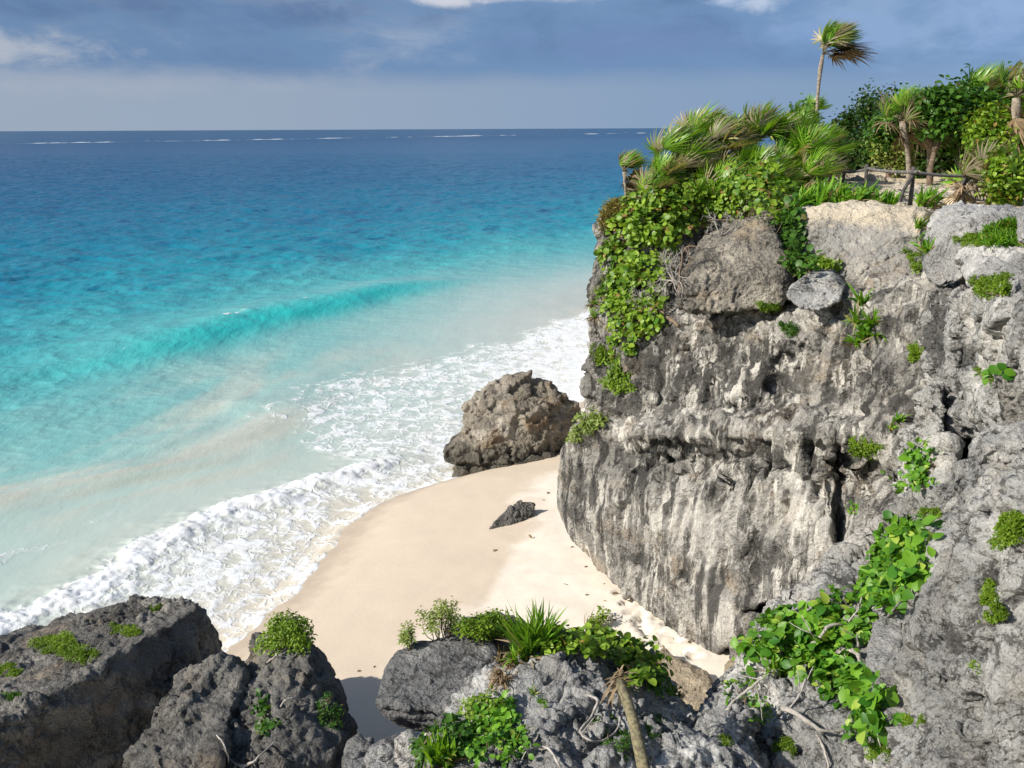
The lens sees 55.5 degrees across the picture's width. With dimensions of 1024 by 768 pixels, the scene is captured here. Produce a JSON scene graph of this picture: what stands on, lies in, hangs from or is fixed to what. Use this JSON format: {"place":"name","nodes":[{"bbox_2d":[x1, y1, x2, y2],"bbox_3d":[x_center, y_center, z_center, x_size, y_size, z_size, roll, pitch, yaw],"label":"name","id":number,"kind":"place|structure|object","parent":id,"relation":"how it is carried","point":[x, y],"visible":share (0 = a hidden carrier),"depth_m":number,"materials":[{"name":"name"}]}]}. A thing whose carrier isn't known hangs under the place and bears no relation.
{"place":"outdoors","nodes":[
{"label":"outdoors","id":0,"kind":"place"},
{"bbox_2d":[0,127,828,651],"bbox_3d":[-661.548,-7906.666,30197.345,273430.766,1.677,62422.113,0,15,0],"label":"sea","id":1,"kind":"structure","parent":0,"point":[244,375],"depth_m":58.75,"materials":[{"name":"liquid"}]},
{"bbox_2d":[225,401,759,742],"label":"beach","id":2,"kind":"structure","parent":0,"point":[378,576],"depth_m":24.70,"materials":[{"name":"sand"}]},
{"bbox_2d":[0,594,221,767],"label":"boulder","id":3,"kind":"object","parent":2,"relation":"on","point":[97,712],"visible":0.72,"depth_m":15.18,"materials":[{"name":"stone"}]},
{"bbox_2d":[27,629,101,664],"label":"cushion plant","id":4,"kind":"object","parent":3,"relation":"on","point":[67,650],"visible":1,"depth_m":15.70,"materials":[{"name":"green plant"}]},
{"bbox_2d":[122,650,250,767],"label":"rock","id":5,"kind":"object","parent":2,"relation":"on","point":[194,712],"visible":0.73,"depth_m":13.11,"materials":[{"name":"stone"}]},
{"bbox_2d":[224,623,357,767],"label":"boulder","id":6,"kind":"object","parent":2,"relation":"on","point":[302,736],"visible":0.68,"depth_m":13.18,"materials":[{"name":"stone"}]},
{"bbox_2d":[247,688,282,736],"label":"leafy shrub","id":7,"kind":"object","parent":6,"relation":"on","point":[262,725],"visible":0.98,"depth_m":12.87,"materials":[{"name":"green plant"}]},
{"bbox_2d":[251,607,317,656],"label":"leafy shrub","id":8,"kind":"object","parent":6,"relation":"on","point":[291,628],"visible":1,"depth_m":14.00,"materials":[{"name":"green plant"}]},
{"bbox_2d":[315,691,345,729],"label":"leafy shrub","id":9,"kind":"object","parent":6,"relation":"on","point":[328,715],"visible":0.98,"depth_m":13.22,"materials":[{"name":"green plant"}]},
{"bbox_2d":[341,733,374,767],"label":"rock","id":10,"kind":"object","parent":6,"relation":"on","point":[357,745],"visible":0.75,"depth_m":12.37,"materials":[{"name":"grey stone"}]},
{"bbox_2d":[375,633,497,731],"bbox_3d":[-0.959,5.882,14.599,1.838,4.372,2.647,5,15,18],"label":"boulder","id":11,"kind":"object","parent":2,"relation":"on","point":[422,681],"visible":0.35,"depth_m":13.54,"materials":[{"name":"grey stone"}]},
{"bbox_2d":[396,620,417,651],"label":"leafy shrub","id":12,"kind":"object","parent":11,"relation":"on","point":[407,633],"visible":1,"depth_m":14.21,"materials":[{"name":"green plant"}]},
{"bbox_2d":[415,595,466,641],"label":"leafy shrub","id":13,"kind":"object","parent":11,"relation":"on","point":[443,611],"visible":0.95,"depth_m":14.29,"materials":[{"name":"green plant"}]},
{"bbox_2d":[450,607,517,644],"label":"leafy shrub","id":14,"kind":"object","parent":11,"relation":"on","point":[483,626],"visible":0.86,"depth_m":14.24,"materials":[{"name":"green plant"}]},
{"bbox_2d":[443,370,580,476],"bbox_3d":[0.004,1.546,35.974,5.137,4.468,5.594,0,15,0],"label":"boulder","id":15,"kind":"object","parent":2,"relation":"on","point":[521,417],"visible":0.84,"depth_m":34.34,"materials":[{"name":"stone"}]},
{"bbox_2d":[489,500,535,528],"bbox_3d":[0.008,3.906,28.054,1.770,1.064,0.820,-12,19,-39],"label":"rock","id":16,"kind":"object","parent":2,"relation":"on","point":[519,511],"visible":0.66,"depth_m":27.82,"materials":[{"name":"stone"}]},
{"bbox_2d":[423,637,769,767],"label":"rock outcrop","id":17,"kind":"object","parent":2,"relation":"on","point":[562,683],"visible":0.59,"depth_m":11.94,"materials":[{"name":"stone"}]},
{"bbox_2d":[364,734,399,767],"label":"rock","id":18,"kind":"object","parent":17,"relation":"on","point":[379,753],"visible":0.55,"depth_m":12.14,"materials":[{"name":"grey stone"}]},
{"bbox_2d":[393,729,424,767],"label":"rock","id":19,"kind":"object","parent":18,"relation":"on","point":[403,755],"visible":0.48,"depth_m":12.00,"materials":[{"name":"stone"}]},
{"bbox_2d":[414,725,468,767],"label":"spiky rosette","id":20,"kind":"object","parent":17,"relation":"on","point":[440,751],"visible":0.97,"depth_m":11.39,"materials":[{"name":"green plant"}]},
{"bbox_2d":[408,712,478,767],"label":"leafy shrub","id":21,"kind":"object","parent":17,"relation":"on","point":[461,732],"visible":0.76,"depth_m":11.59,"materials":[{"name":"green plant"}]},
{"bbox_2d":[456,684,504,722],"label":"leafy shrub","id":22,"kind":"object","parent":17,"relation":"on","point":[469,709],"visible":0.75,"depth_m":12.02,"materials":[{"name":"green plant"}]},
{"bbox_2d":[484,642,517,692],"bbox_3d":[-0.115,4.077,13.454,0.528,1.519,2.483,1,15,4],"label":"dead rosette","id":23,"kind":"object","parent":17,"relation":"on","point":[498,674],"visible":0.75,"depth_m":12.45,"materials":[{"name":"brown plant"}]},
{"bbox_2d":[462,689,540,767],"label":"leafy shrub","id":24,"kind":"object","parent":17,"relation":"on","point":[497,727],"visible":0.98,"depth_m":11.44,"materials":[{"name":"green plant"}]},
{"bbox_2d":[489,598,568,675],"bbox_3d":[0.331,3.226,12.941,1.239,0.899,1.363,-9,17,-29],"label":"spiky rosette","id":25,"kind":"object","parent":17,"relation":"on","point":[526,637],"visible":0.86,"depth_m":12.87,"materials":[{"name":"green plant"}]},
{"bbox_2d":[579,693,620,742],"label":"bare branch","id":26,"kind":"object","parent":17,"relation":"on","point":[582,727],"visible":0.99,"depth_m":11.53,"materials":[{"name":"grey wood"}]},
{"bbox_2d":[536,621,673,691],"bbox_3d":[1.280,3.667,13.423,1.878,1.166,1.708,3,15,12],"label":"leafy shrub","id":27,"kind":"object","parent":17,"relation":"on","point":[630,653],"visible":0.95,"depth_m":13.05,"materials":[{"name":"green plant"}]},
{"bbox_2d":[590,710,634,760],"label":"cushion plant","id":28,"kind":"object","parent":17,"relation":"on","point":[623,740],"visible":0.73,"depth_m":11.23,"materials":[{"name":"green plant"}]},
{"bbox_2d":[600,664,649,767],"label":"dead palm","id":29,"kind":"object","parent":17,"relation":"on","point":[619,684],"visible":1,"depth_m":10.62,"materials":[{"name":"wood"}]},
{"bbox_2d":[638,666,682,697],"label":"leafy shrub","id":30,"kind":"object","parent":17,"relation":"on","point":[660,677],"visible":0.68,"depth_m":12.96,"materials":[{"name":"green plant"}]},
{"bbox_2d":[721,669,774,725],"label":"leafy shrub","id":31,"kind":"object","parent":17,"relation":"on","point":[757,702],"visible":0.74,"depth_m":12.73,"materials":[{"name":"green plant"}]},
{"bbox_2d":[658,648,712,710],"bbox_3d":[3.318,6.055,19.087,1.340,1.169,2.270,0,15,0],"label":"rock","id":32,"kind":"object","parent":2,"relation":"on","point":[695,683],"visible":0.32,"depth_m":18.65,"materials":[{"name":"stone"}]},
{"bbox_2d":[0,0,1023,130],"label":"sky","id":33,"kind":"structure","parent":0,"point":[66,65],"materials":[{"name":"blue"}]},
{"bbox_2d":[557,169,990,658],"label":"cliff","id":34,"kind":"structure","parent":0,"point":[710,486],"depth_m":19.70,"materials":[{"name":"stone"}]},
{"bbox_2d":[564,405,608,443],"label":"leafy shrub","id":35,"kind":"object","parent":34,"relation":"on","point":[594,421],"visible":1,"depth_m":22.66,"materials":[{"name":"green plant"}]},
{"bbox_2d":[596,195,633,234],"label":"turf","id":36,"kind":"structure","parent":34,"relation":"on","point":[610,208],"depth_m":23.76,"materials":[{"name":"brown plant"}]},
{"bbox_2d":[597,365,637,395],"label":"leafy shrub","id":37,"kind":"object","parent":34,"relation":"on","point":[613,382],"visible":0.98,"depth_m":22.81,"materials":[{"name":"green plant"}]},
{"bbox_2d":[591,214,674,342],"bbox_3d":[2.773,-2.525,22.738,1.744,2.704,2.653,-10,18,-33],"label":"sea grape shrub","id":38,"kind":"object","parent":34,"relation":"on","point":[626,275],"visible":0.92,"depth_m":22.68,"materials":[{"name":"green plant"}]},
{"bbox_2d":[618,147,651,198],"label":"fan palm","id":39,"kind":"object","parent":34,"relation":"on","point":[627,159],"visible":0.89,"depth_m":23.83,"materials":[{"name":"green plant"}]},
{"bbox_2d":[606,296,668,355],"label":"sea grape shrub","id":40,"kind":"object","parent":34,"relation":"on","point":[660,319],"visible":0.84,"depth_m":21.94,"materials":[{"name":"green plant"}]},
{"bbox_2d":[623,164,678,222],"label":"fan palm","id":41,"kind":"object","parent":34,"relation":"on","point":[646,180],"visible":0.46,"depth_m":23.37,"materials":[{"name":"green plant"}]},
{"bbox_2d":[612,178,719,255],"bbox_3d":[3.774,-4.046,23.315,2.676,1.822,1.935,-11,18,-35],"label":"sea grape shrub","id":42,"kind":"object","parent":34,"relation":"on","point":[674,218],"visible":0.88,"depth_m":22.89,"materials":[{"name":"green plant"}]},
{"bbox_2d":[646,150,694,204],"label":"fan palm","id":43,"kind":"object","parent":34,"relation":"on","point":[670,166],"visible":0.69,"depth_m":23.39,"materials":[{"name":"green plant"}]},
{"bbox_2d":[642,114,718,187],"bbox_3d":[4.213,-5.337,23.997,2.044,2.559,1.830,3,15,12],"label":"fan palm","id":44,"kind":"object","parent":34,"relation":"on","point":[676,139],"visible":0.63,"depth_m":23.49,"materials":[{"name":"green plant"}]},
{"bbox_2d":[675,134,733,175],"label":"fan palm","id":45,"kind":"object","parent":34,"relation":"on","point":[701,158],"visible":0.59,"depth_m":23.39,"materials":[{"name":"green plant"}]},
{"bbox_2d":[673,101,745,163],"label":"fan palm","id":46,"kind":"object","parent":34,"relation":"on","point":[702,118],"visible":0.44,"depth_m":24.30,"materials":[{"name":"green plant"}]},
{"bbox_2d":[681,156,749,235],"bbox_3d":[4.958,-4.370,23.473,2.007,2.290,1.574,0,15,0],"label":"fan palm","id":47,"kind":"object","parent":34,"relation":"on","point":[699,188],"visible":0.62,"depth_m":23.09,"materials":[{"name":"green plant"}]},
{"bbox_2d":[661,155,799,221],"bbox_3d":[5.179,-4.539,22.762,2.426,1.606,5.255,-6,16,-21],"label":"sea grape shrub","id":48,"kind":"object","parent":34,"relation":"on","point":[749,195],"visible":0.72,"depth_m":22.44,"materials":[{"name":"green plant"}]},
{"bbox_2d":[698,113,763,171],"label":"fan palm","id":49,"kind":"object","parent":34,"relation":"on","point":[734,136],"visible":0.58,"depth_m":23.93,"materials":[{"name":"green plant"}]},
{"bbox_2d":[675,210,794,314],"bbox_3d":[5.091,-2.739,21.341,2.411,1.906,4.404,5,15,18],"label":"boulder","id":50,"kind":"object","parent":34,"relation":"on","point":[738,270],"visible":0.81,"depth_m":19.83,"materials":[{"name":"stone"}]},
{"bbox_2d":[647,246,700,307],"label":"bare shrub","id":51,"kind":"object","parent":50,"relation":"on","point":[673,280],"visible":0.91,"depth_m":20.27,"materials":[{"name":"grey wood"}]},
{"bbox_2d":[784,98,821,137],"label":"fan palm","id":52,"kind":"object","parent":34,"relation":"on","point":[807,110],"visible":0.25,"depth_m":26.36,"materials":[{"name":"green plant"}]},
{"bbox_2d":[786,269,846,310],"bbox_3d":[5.875,-1.833,18.770,1.054,0.613,1.630,6,16,24],"label":"rock","id":53,"kind":"object","parent":34,"relation":"on","point":[821,289],"visible":0.99,"depth_m":18.42,"materials":[{"name":"stone"}]},
{"bbox_2d":[839,282,885,340],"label":"strap leaf plant","id":54,"kind":"object","parent":34,"relation":"on","point":[860,300],"visible":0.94,"depth_m":17.80,"materials":[{"name":"plant"}]},
{"bbox_2d":[841,323,886,346],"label":"strap leaf plant","id":55,"kind":"object","parent":34,"relation":"on","point":[851,340],"visible":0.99,"depth_m":17.67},
{"bbox_2d":[847,433,886,462],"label":"cushion plant","id":56,"kind":"object","parent":34,"relation":"on","point":[861,448],"visible":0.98,"depth_m":17.02,"materials":[{"name":"green plant"}]},
{"bbox_2d":[954,97,1023,172],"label":"shrub","id":57,"kind":"object","parent":34,"relation":"on","point":[992,121],"visible":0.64,"depth_m":23.97,"materials":[{"name":"green plant"}]},
{"bbox_2d":[968,59,1013,105],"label":"fan palm","id":58,"kind":"object","parent":34,"relation":"on","point":[986,75],"visible":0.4,"depth_m":27.49,"materials":[{"name":"green plant"}]},
{"bbox_2d":[997,60,1023,156],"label":"fan palm","id":59,"kind":"object","parent":34,"relation":"on","point":[1013,82],"visible":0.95,"depth_m":23.54,"materials":[{"name":"green plant"}]},
{"bbox_2d":[699,274,1023,767],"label":"cliff","id":60,"kind":"structure","parent":0,"point":[968,423],"depth_m":9.86,"materials":[{"name":"stone"}]},
{"bbox_2d":[769,736,797,758],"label":"cushion plant","id":61,"kind":"object","parent":60,"relation":"on","point":[783,743],"visible":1,"depth_m":12.30,"materials":[{"name":"green plant"}]},
{"bbox_2d":[730,584,878,685],"bbox_3d":[4.076,3.676,14.129,2.409,1.639,2.113,14,20,42],"label":"broad leaved vine","id":62,"kind":"object","parent":60,"relation":"on","point":[780,633],"visible":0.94,"depth_m":13.57,"materials":[{"name":"green plant"}]},
{"bbox_2d":[775,666,845,732],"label":"bare branch","id":63,"kind":"object","parent":60,"relation":"on","point":[790,710],"visible":0.91,"depth_m":12.39,"materials":[{"name":"grey wood"}]},
{"bbox_2d":[811,655,904,754],"bbox_3d":[4.160,3.621,11.182,1.031,2.269,3.752,3,15,12],"label":"broad leaved vine","id":64,"kind":"object","parent":60,"relation":"on","point":[855,682],"visible":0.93,"depth_m":9.86,"materials":[{"name":"green plant"}]},
{"bbox_2d":[863,738,890,762],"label":"cushion plant","id":65,"kind":"object","parent":60,"relation":"on","point":[872,750],"visible":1,"depth_m":9.46,"materials":[{"name":"green plant"}]},
{"bbox_2d":[865,606,904,673],"bbox_3d":[4.401,2.981,11.380,0.417,0.410,1.960,8,17,28],"label":"rock","id":66,"kind":"object","parent":60,"relation":"on","point":[885,641],"visible":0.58,"depth_m":11.10,"materials":[{"name":"stone"}]},
{"bbox_2d":[848,510,944,617],"bbox_3d":[4.797,2.216,12.346,1.241,2.895,5.837,7,16,24],"label":"broad leaved vine","id":67,"kind":"object","parent":60,"relation":"on","point":[893,576],"visible":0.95,"depth_m":11.60,"materials":[{"name":"green plant"}]},
{"bbox_2d":[880,437,941,493],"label":"leafy shrub","id":68,"kind":"object","parent":60,"relation":"on","point":[915,476],"visible":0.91,"depth_m":13.96,"materials":[{"name":"green plant"}]},
{"bbox_2d":[922,200,986,286],"bbox_3d":[7.415,-2.385,16.405,1.096,1.318,2.786,9,18,33],"label":"rock","id":69,"kind":"object","parent":60,"relation":"on","point":[945,224],"visible":0.7,"depth_m":15.91,"materials":[{"name":"stone"}]},
{"bbox_2d":[954,242,1023,286],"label":"rock","id":70,"kind":"object","parent":60,"relation":"on","point":[977,261],"visible":0.66,"depth_m":13.96,"materials":[{"name":"stone"}]},
{"bbox_2d":[975,204,1018,232],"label":"rock","id":71,"kind":"object","parent":70,"relation":"on","point":[988,214],"visible":0.52,"depth_m":15.18,"materials":[{"name":"stone"}]},
{"bbox_2d":[973,215,1023,250],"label":"grass cap","id":72,"kind":"object","parent":70,"relation":"on","point":[1001,231],"visible":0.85,"depth_m":14.42,"materials":[{"name":"green plant"}]},
{"bbox_2d":[966,270,1014,299],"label":"cushion plant","id":73,"kind":"object","parent":60,"relation":"on","point":[992,283],"visible":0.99,"depth_m":12.86,"materials":[{"name":"green plant"}]},
{"bbox_2d":[978,577,1009,624],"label":"cushion plant","id":74,"kind":"object","parent":60,"relation":"on","point":[987,596],"visible":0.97,"depth_m":8.21,"materials":[{"name":"green plant"}]},
{"bbox_2d":[981,363,1015,386],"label":"leafy shrub","id":75,"kind":"object","parent":60,"relation":"on","point":[999,368],"visible":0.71,"depth_m":10.91,"materials":[{"name":"green plant"}]},
{"bbox_2d":[987,509,1023,551],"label":"cushion plant","id":76,"kind":"object","parent":60,"relation":"on","point":[1013,521],"visible":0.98,"depth_m":8.28,"materials":[{"name":"green plant"}]},
{"bbox_2d":[786,181,967,305],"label":"cliff","id":77,"kind":"structure","parent":0,"point":[860,239],"depth_m":19.30,"materials":[{"name":"beige stone"}]},
{"bbox_2d":[767,193,822,281],"bbox_3d":[5.912,-3.129,20.546,1.124,1.776,4.599,1,15,6],"label":"sea grape shrub","id":78,"kind":"object","parent":77,"relation":"on","point":[792,233],"visible":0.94,"depth_m":20.06,"materials":[{"name":"green plant"}]},
{"bbox_2d":[768,176,829,215],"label":"strap leaf plant","id":79,"kind":"object","parent":77,"relation":"on","point":[806,199],"visible":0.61,"depth_m":20.81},
{"bbox_2d":[805,172,854,205],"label":"strap leaf plant","id":80,"kind":"object","parent":77,"relation":"on","point":[826,190],"visible":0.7,"depth_m":20.62,"materials":[{"name":"plant"}]},
{"bbox_2d":[828,177,870,202],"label":"strap leaf plant","id":81,"kind":"object","parent":77,"relation":"on","point":[843,195],"visible":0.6,"depth_m":20.43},
{"bbox_2d":[847,180,884,201],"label":"strap leaf plant","id":82,"kind":"object","parent":77,"relation":"on","point":[864,193],"visible":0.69,"depth_m":20.24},
{"bbox_2d":[908,214,937,254],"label":"strap leaf plant","id":83,"kind":"object","parent":77,"relation":"on","point":[925,247],"visible":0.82,"depth_m":16.35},
{"bbox_2d":[912,183,955,212],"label":"strap leaf plant","id":84,"kind":"object","parent":77,"relation":"on","point":[931,199],"visible":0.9,"depth_m":19.29,"materials":[{"name":"plant"}]},
{"bbox_2d":[760,162,1023,608],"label":"path","id":85,"kind":"structure","parent":0,"point":[921,181],"depth_m":27.29,"materials":[{"name":"sand"}]},
{"bbox_2d":[716,139,768,170],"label":"fan palm","id":86,"kind":"object","parent":85,"relation":"on","point":[744,153],"visible":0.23,"depth_m":23.64,"materials":[{"name":"green plant"}]},
{"bbox_2d":[736,143,798,192],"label":"fan palm","id":87,"kind":"object","parent":85,"relation":"on","point":[765,154],"visible":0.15,"depth_m":23.46,"materials":[{"name":"green plant"}]},
{"bbox_2d":[738,96,801,149],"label":"fan palm","id":88,"kind":"object","parent":85,"relation":"on","point":[768,121],"visible":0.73,"depth_m":24.43,"materials":[{"name":"green plant"}]},
{"bbox_2d":[743,155,806,189],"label":"fan palm","id":89,"kind":"object","parent":85,"relation":"on","point":[789,171],"visible":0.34,"depth_m":22.76,"materials":[{"name":"green plant"}]},
{"bbox_2d":[770,138,816,186],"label":"fan palm","id":90,"kind":"object","parent":85,"relation":"on","point":[798,156],"visible":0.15,"depth_m":23.87,"materials":[{"name":"green plant"}]},
{"bbox_2d":[774,112,862,187],"bbox_3d":[7.671,-5.476,24.493,2.357,2.654,1.820,6,16,24],"label":"fan palm","id":91,"kind":"object","parent":85,"relation":"on","point":[810,133],"visible":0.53,"depth_m":23.93,"materials":[{"name":"green plant"}]},
{"bbox_2d":[798,145,851,190],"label":"fan palm","id":92,"kind":"object","parent":85,"relation":"on","point":[820,164],"visible":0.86,"depth_m":22.79,"materials":[{"name":"green plant"}]},
{"bbox_2d":[820,120,854,182],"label":"fan palm","id":93,"kind":"object","parent":85,"relation":"on","point":[837,131],"visible":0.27,"depth_m":26.13,"materials":[{"name":"green plant"}]},
{"bbox_2d":[810,18,878,121],"bbox_3d":[10.870,-9.348,31.918,2.234,5.208,1.486,0,15,0],"label":"fan palm","id":94,"kind":"object","parent":85,"relation":"on","point":[836,35],"visible":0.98,"depth_m":31.32,"materials":[{"name":"green plant"}]},
{"bbox_2d":[821,107,867,143],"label":"broadleaf tree","id":95,"kind":"object","parent":85,"relation":"on","point":[848,123],"visible":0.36,"depth_m":42.20,"materials":[{"name":"plant"}]},
{"bbox_2d":[839,130,884,169],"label":"broadleaf tree","id":96,"kind":"object","parent":85,"relation":"on","point":[859,158],"visible":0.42,"depth_m":34.67,"materials":[{"name":"plant"}]},
{"bbox_2d":[842,78,905,136],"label":"broadleaf tree","id":97,"kind":"object","parent":85,"relation":"on","point":[868,108],"visible":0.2,"depth_m":43.84,"materials":[{"name":"plant"}]},
{"bbox_2d":[860,88,917,177],"bbox_3d":[11.596,-7.607,30.040,1.981,2.903,1.627,-10,18,-33],"label":"broadleaf tree","id":98,"kind":"object","parent":85,"relation":"on","point":[880,131],"visible":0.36,"depth_m":29.75,"materials":[{"name":"green plant"}]},
{"bbox_2d":[861,132,916,177],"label":"broadleaf tree","id":99,"kind":"object","parent":85,"relation":"on","point":[894,162],"visible":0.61,"depth_m":29.92,"materials":[{"name":"green plant"}]},
{"bbox_2d":[871,78,938,181],"bbox_3d":[10.887,-6.872,26.771,1.994,3.004,2.227,7,17,27],"label":"fan palm","id":100,"kind":"object","parent":85,"relation":"on","point":[903,105],"visible":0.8,"depth_m":26.52,"materials":[{"name":"green plant"}]},
{"bbox_2d":[841,164,971,205],"bbox_3d":[8.638,-4.622,22.895,1.749,1.186,6.483,0,15,0],"label":"fence","id":101,"kind":"object","parent":85,"relation":"on","point":[913,171],"visible":0.73,"depth_m":20.00,"materials":[{"name":"grey wood"}]},
{"bbox_2d":[898,140,958,178],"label":"broadleaf tree","id":102,"kind":"object","parent":85,"relation":"on","point":[943,164],"visible":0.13,"depth_m":29.36,"materials":[{"name":"plant"}]},
{"bbox_2d":[908,78,972,185],"bbox_3d":[11.440,-6.656,26.162,1.547,3.041,1.702,8,17,29],"label":"broadleaf tree","id":103,"kind":"object","parent":85,"relation":"on","point":[944,110],"visible":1,"depth_m":25.66,"materials":[{"name":"green plant"}]},
{"bbox_2d":[928,75,1003,181],"bbox_3d":[12.718,-6.941,26.979,2.433,3.090,2.134,0,15,0],"label":"broadleaf tree","id":104,"kind":"object","parent":85,"relation":"on","point":[978,92],"visible":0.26,"depth_m":26.50,"materials":[{"name":"green plant"}]},
{"bbox_2d":[939,135,1023,205],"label":"fan palm","id":105,"kind":"object","parent":85,"relation":"on","point":[977,164],"visible":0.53,"depth_m":19.88,"materials":[{"name":"beige plant"}]},
{"bbox_2d":[971,143,1023,205],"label":"broadleaf tree","id":106,"kind":"object","parent":85,"relation":"on","point":[1005,175],"visible":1,"depth_m":19.41,"materials":[{"name":"green plant"}]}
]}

